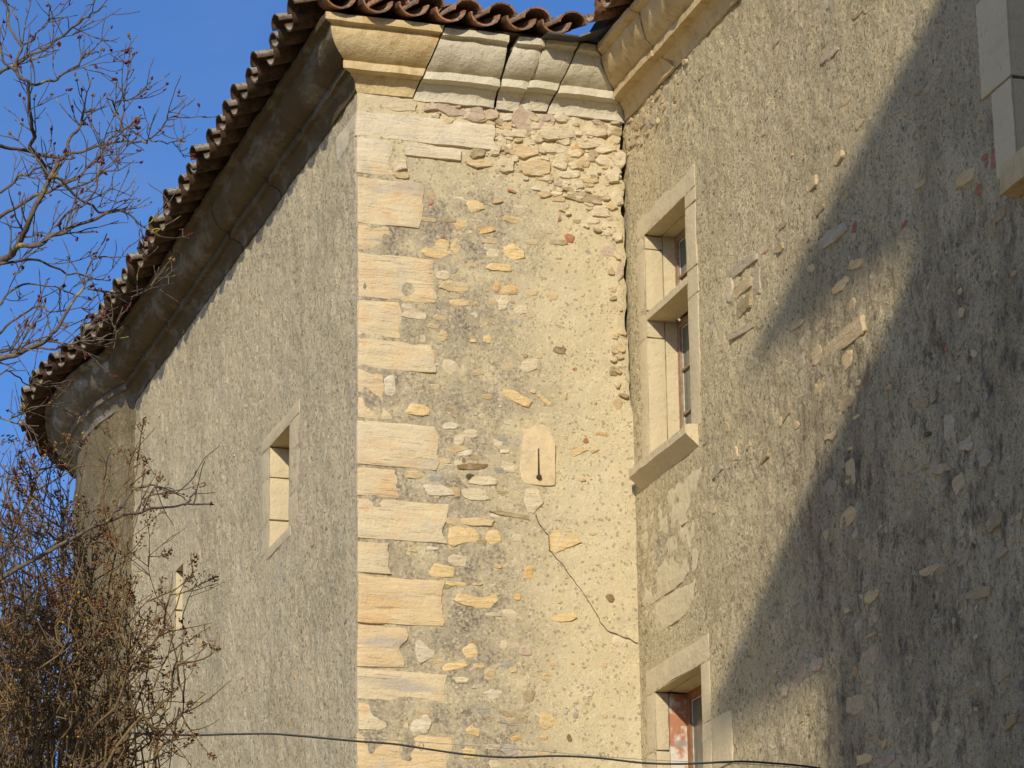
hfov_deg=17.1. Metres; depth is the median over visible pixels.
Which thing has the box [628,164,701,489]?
window
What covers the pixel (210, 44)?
sky
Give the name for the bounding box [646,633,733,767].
window
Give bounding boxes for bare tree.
[0,0,218,580]
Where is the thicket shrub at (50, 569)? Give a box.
[0,423,143,767]
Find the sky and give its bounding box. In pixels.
[0,0,594,767]
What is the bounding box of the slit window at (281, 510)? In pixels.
[261,399,299,559]
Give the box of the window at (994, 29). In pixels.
[976,0,1023,196]
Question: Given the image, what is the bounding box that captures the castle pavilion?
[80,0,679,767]
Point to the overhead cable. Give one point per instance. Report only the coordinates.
(489, 756)
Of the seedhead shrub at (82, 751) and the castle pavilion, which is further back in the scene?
the castle pavilion
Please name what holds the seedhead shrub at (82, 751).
on the ground
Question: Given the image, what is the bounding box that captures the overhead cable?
[19,729,820,767]
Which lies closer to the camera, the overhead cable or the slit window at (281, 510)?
the overhead cable
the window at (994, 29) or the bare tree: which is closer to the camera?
the bare tree
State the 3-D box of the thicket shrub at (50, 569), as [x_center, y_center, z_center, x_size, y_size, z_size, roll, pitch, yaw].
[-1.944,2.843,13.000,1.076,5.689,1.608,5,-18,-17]
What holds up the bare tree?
on the ground
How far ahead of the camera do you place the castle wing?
19.85 m
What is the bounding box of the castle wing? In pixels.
[541,0,1023,767]
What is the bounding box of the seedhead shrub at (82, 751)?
[0,414,231,767]

